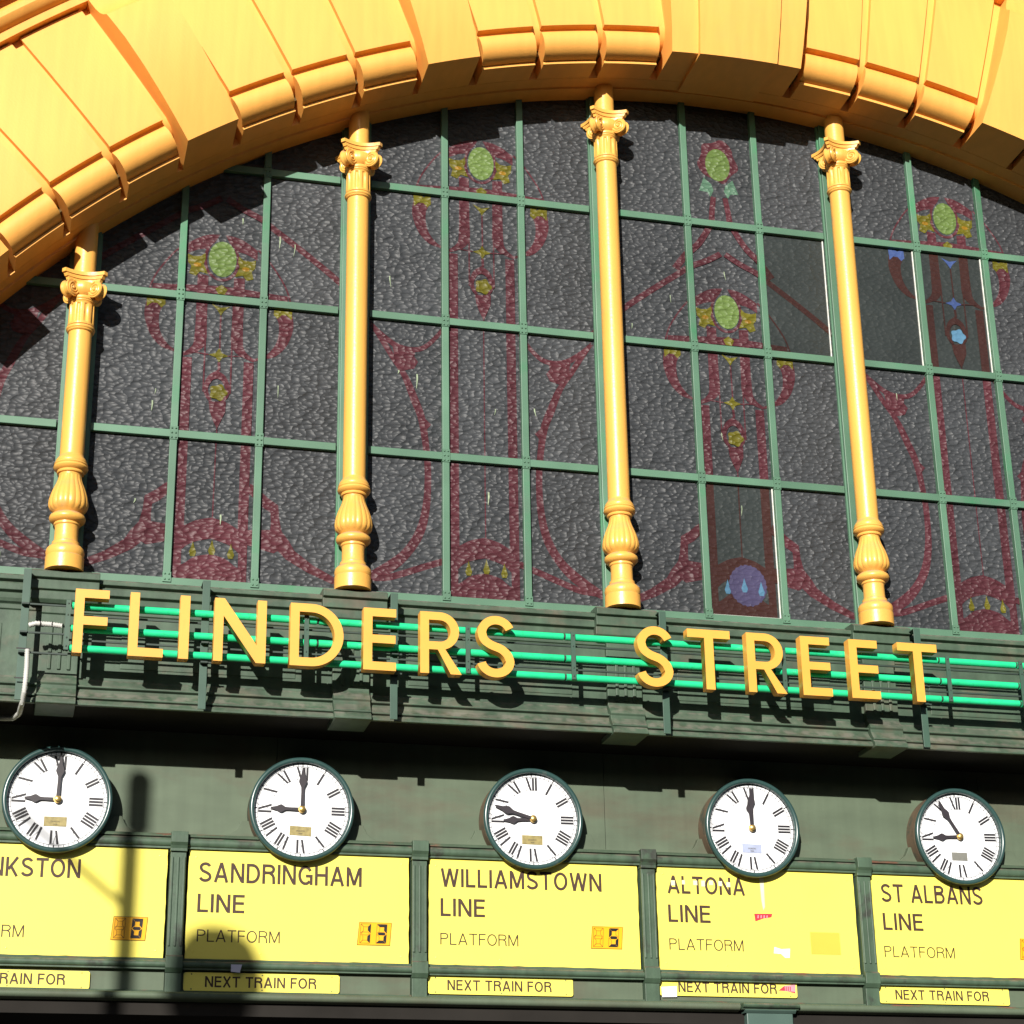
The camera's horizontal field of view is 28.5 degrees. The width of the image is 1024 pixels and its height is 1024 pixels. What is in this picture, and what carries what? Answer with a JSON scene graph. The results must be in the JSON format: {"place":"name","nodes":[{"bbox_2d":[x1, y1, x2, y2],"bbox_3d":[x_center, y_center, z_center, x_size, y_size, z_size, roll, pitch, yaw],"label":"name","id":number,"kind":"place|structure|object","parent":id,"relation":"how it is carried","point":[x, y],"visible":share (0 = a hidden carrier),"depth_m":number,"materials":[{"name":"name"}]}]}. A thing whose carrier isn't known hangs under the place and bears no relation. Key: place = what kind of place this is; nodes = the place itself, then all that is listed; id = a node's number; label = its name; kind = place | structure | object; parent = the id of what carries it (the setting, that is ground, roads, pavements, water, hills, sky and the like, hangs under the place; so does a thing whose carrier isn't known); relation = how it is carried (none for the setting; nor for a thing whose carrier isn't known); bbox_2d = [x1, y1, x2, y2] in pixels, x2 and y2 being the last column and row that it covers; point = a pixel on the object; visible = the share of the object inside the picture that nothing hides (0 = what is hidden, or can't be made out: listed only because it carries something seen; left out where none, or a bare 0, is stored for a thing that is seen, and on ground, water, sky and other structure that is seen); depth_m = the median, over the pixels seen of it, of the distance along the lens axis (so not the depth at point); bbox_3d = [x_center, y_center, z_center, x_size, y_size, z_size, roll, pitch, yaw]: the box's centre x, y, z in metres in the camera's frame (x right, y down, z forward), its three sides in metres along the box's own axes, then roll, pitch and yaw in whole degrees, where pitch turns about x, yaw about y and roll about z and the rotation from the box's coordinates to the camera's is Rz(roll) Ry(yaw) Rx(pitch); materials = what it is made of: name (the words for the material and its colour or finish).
{"place":"outdoors","nodes":[
{"label":"outdoors","id":0,"kind":"place"},
{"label":"pavement","id":1,"kind":"structure","parent":0,"visible":0},
{"bbox_2d":[737,1003,799,1023],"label":"pillar","id":2,"kind":"structure","parent":1,"relation":"on","point":[765,1013],"depth_m":14.19,"materials":[{"name":"teal paint"}]},
{"bbox_3d":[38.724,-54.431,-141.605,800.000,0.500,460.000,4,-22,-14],"label":"street","id":3,"kind":"structure","parent":0,"visible":0},
{"bbox_3d":[-0.442,6.250,16.248,13.634,3.612,0.102,4,-22,-14],"label":"concourse wall","id":4,"kind":"object","parent":3,"relation":"on","visible":0},
{"bbox_2d":[0,988,1023,1023],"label":"canopy beam","id":5,"kind":"structure","parent":4,"relation":"attached to","point":[37,1006],"depth_m":13.64,"materials":[{"name":"green metal"}]},
{"bbox_2d":[0,724,1023,977],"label":"board wall","id":6,"kind":"structure","parent":5,"relation":"on","point":[170,782],"depth_m":14.62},
{"bbox_2d":[2,746,112,853],"bbox_3d":[-3.101,1.974,13.725,0.737,0.737,0.195,4,-22,-14],"label":"station clock","id":7,"kind":"object","parent":6,"relation":"attached to","point":[57,799],"visible":1,"depth_m":13.67,"materials":[{"name":"white metal"}]},
{"bbox_2d":[247,757,353,862],"bbox_3d":[-1.484,2.101,14.116,0.737,0.737,0.195,4,-22,-14],"label":"station clock","id":8,"kind":"object","parent":6,"relation":"attached to","point":[300,809],"visible":1,"depth_m":14.06,"materials":[{"name":"white metal"}]},
{"bbox_2d":[0,569,1023,774],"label":"cornice","id":9,"kind":"structure","parent":6,"relation":"attached to","point":[102,691],"depth_m":14.36,"materials":[{"name":"green paint"}]},
{"bbox_2d":[44,223,107,571],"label":"iron column","id":10,"kind":"structure","parent":9,"relation":"on","point":[83,288],"depth_m":14.15,"materials":[{"name":"yellow metal"}]},
{"bbox_2d":[334,110,382,590],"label":"iron column","id":11,"kind":"structure","parent":9,"relation":"on","point":[358,158],"depth_m":14.82,"materials":[{"name":"yellow metal"}]},
{"bbox_2d":[0,0,1023,303],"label":"stone arch","id":12,"kind":"structure","parent":11,"relation":"on","point":[114,112],"depth_m":15.44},
{"bbox_2d":[0,97,1023,640],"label":"arched window","id":13,"kind":"structure","parent":12,"relation":"attached to","point":[214,439],"depth_m":15.44,"materials":[{"name":"grey glass"}]},
{"bbox_2d":[14,568,1023,747],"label":"station sign","id":14,"kind":"object","parent":9,"relation":"attached to","point":[254,649],"visible":1,"depth_m":14.08,"materials":[{"name":"metal"}]},
{"bbox_2d":[0,621,61,720],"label":"conduit","id":15,"kind":"object","parent":14,"relation":"attached to","point":[17,714],"visible":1,"depth_m":13.31,"materials":[{"name":"white plastic"}]},
{"bbox_2d":[581,83,640,609],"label":"iron column","id":16,"kind":"structure","parent":9,"relation":"on","point":[605,125],"depth_m":15.38,"materials":[{"name":"yellow metal"}]},
{"bbox_2d":[811,115,893,626],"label":"iron column","id":17,"kind":"structure","parent":9,"relation":"on","point":[836,156],"depth_m":15.85,"materials":[{"name":"yellow metal"}]},
{"bbox_2d":[479,768,582,870],"bbox_3d":[0.134,2.227,14.506,0.737,0.737,0.195,4,-22,-14],"label":"station clock","id":18,"kind":"object","parent":6,"relation":"attached to","point":[530,819],"visible":1,"depth_m":14.45,"materials":[{"name":"white metal"}]},
{"bbox_2d":[698,779,799,878],"bbox_3d":[1.752,2.353,14.897,0.737,0.737,0.195,4,-22,-14],"label":"station clock","id":19,"kind":"object","parent":6,"relation":"attached to","point":[749,828],"visible":1,"depth_m":14.84,"materials":[{"name":"white metal"}]},
{"bbox_2d":[906,788,1004,885],"bbox_3d":[3.370,2.480,15.287,0.736,0.737,0.195,4,-22,-14],"label":"station clock","id":20,"kind":"object","parent":6,"relation":"attached to","point":[955,836],"visible":1,"depth_m":15.23,"materials":[{"name":"white metal"}]},
{"bbox_2d":[0,811,1023,1008],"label":"timber frame","id":21,"kind":"object","parent":5,"relation":"on","point":[168,970],"visible":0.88,"depth_m":14.16,"materials":[{"name":"green paint"}]},
{"bbox_2d":[0,969,89,988],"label":"train plate","id":22,"kind":"object","parent":21,"relation":"attached to","point":[44,979],"visible":1,"depth_m":13.28,"materials":[{"name":"yellow metal"}]},
{"bbox_2d":[0,843,167,957],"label":"destination board","id":23,"kind":"object","parent":21,"relation":"attached to","point":[97,901],"visible":1,"depth_m":13.52,"materials":[{"name":"yellow metal"}]},
{"bbox_2d":[231,964,241,972],"bbox_3d":[-1.856,3.075,13.560,0.074,0.053,0.001,4,-22,-14],"label":"paper patch","id":24,"kind":"object","parent":21,"relation":"attached to","point":[235,968],"visible":1,"depth_m":13.56,"materials":[{"name":"white paper"}]},
{"bbox_2d":[183,972,339,993],"bbox_3d":[-1.694,3.191,13.633,1.058,0.123,0.034,4,-22,-14],"label":"train plate","id":25,"kind":"object","parent":21,"relation":"attached to","point":[243,982],"visible":1,"depth_m":13.62,"materials":[{"name":"yellow metal"}]},
{"bbox_2d":[184,850,408,963],"bbox_3d":[-1.466,2.722,13.871,1.540,0.744,0.019,4,-22,-14],"label":"destination board","id":26,"kind":"object","parent":21,"relation":"attached to","point":[268,906],"visible":1,"depth_m":13.86,"materials":[{"name":"yellow metal"}]},
{"bbox_2d":[428,976,572,996],"bbox_3d":[-0.079,3.307,14.027,1.040,0.121,0.034,4,-22,-14],"label":"train plate","id":27,"kind":"object","parent":21,"relation":"attached to","point":[498,986],"visible":1,"depth_m":14.01,"materials":[{"name":"yellow metal"}]},
{"bbox_2d":[428,858,640,968],"bbox_3d":[0.163,2.849,14.264,1.541,0.744,0.019,4,-22,-14],"label":"destination board","id":28,"kind":"object","parent":21,"relation":"attached to","point":[500,913],"visible":1,"depth_m":14.26,"materials":[{"name":"yellow metal"}]},
{"bbox_2d":[659,981,796,997],"bbox_3d":[1.549,3.415,14.428,1.044,0.120,0.034,4,-22,-14],"label":"train plate","id":29,"kind":"object","parent":21,"relation":"attached to","point":[727,989],"visible":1,"depth_m":14.41,"materials":[{"name":"yellow metal"}]},
{"bbox_2d":[661,986,676,996],"bbox_3d":[1.117,3.406,14.296,0.114,0.078,0.001,4,-22,-14],"label":"paper patch","id":30,"kind":"object","parent":29,"relation":"attached to","point":[669,991],"visible":1,"depth_m":14.30,"materials":[{"name":"white paper"}]},
{"bbox_2d":[779,985,794,992],"bbox_3d":[1.984,3.440,14.518,0.131,0.063,0.002,4,-22,-14],"label":"pennant sticker","id":31,"kind":"object","parent":29,"relation":"attached to","point":[789,988],"visible":1,"depth_m":14.52,"materials":[{"name":"red paper"}]},
{"bbox_2d":[655,866,860,973],"bbox_3d":[1.792,2.974,14.660,1.541,0.749,0.015,4,-22,-14],"label":"destination board","id":32,"kind":"object","parent":21,"relation":"attached to","point":[810,923],"visible":1,"depth_m":14.65,"materials":[{"name":"yellow metal"}]},
{"bbox_2d":[671,880,729,886],"bbox_3d":[1.373,2.701,14.646,0.456,0.046,0.001,4,-22,-14],"label":"tape residue","id":33,"kind":"object","parent":32,"relation":"attached to","point":[703,883],"visible":1,"depth_m":14.65},
{"bbox_2d":[754,914,771,920],"bbox_3d":[1.833,2.956,14.671,0.140,0.059,0.002,4,-22,-14],"label":"pennant sticker","id":34,"kind":"object","parent":32,"relation":"attached to","point":[759,917],"visible":1,"depth_m":14.67,"materials":[{"name":"red paper"}]},
{"bbox_2d":[774,947,789,957],"bbox_3d":[1.960,3.196,14.611,0.128,0.075,0.001,4,-22,-14],"label":"paper patch","id":35,"kind":"object","parent":32,"relation":"attached to","point":[785,953],"visible":1,"depth_m":14.61,"materials":[{"name":"white paper"}]},
{"bbox_2d":[879,986,1009,1005],"bbox_3d":[3.180,3.562,14.813,1.038,0.123,0.034,4,-22,-14],"label":"train plate","id":36,"kind":"object","parent":21,"relation":"attached to","point":[942,995],"visible":1,"depth_m":14.80,"materials":[{"name":"yellow metal"}]},
{"bbox_2d":[870,874,1023,977],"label":"destination board","id":37,"kind":"object","parent":21,"relation":"attached to","point":[929,926],"visible":1,"depth_m":15.01,"materials":[{"name":"yellow metal"}]}
]}

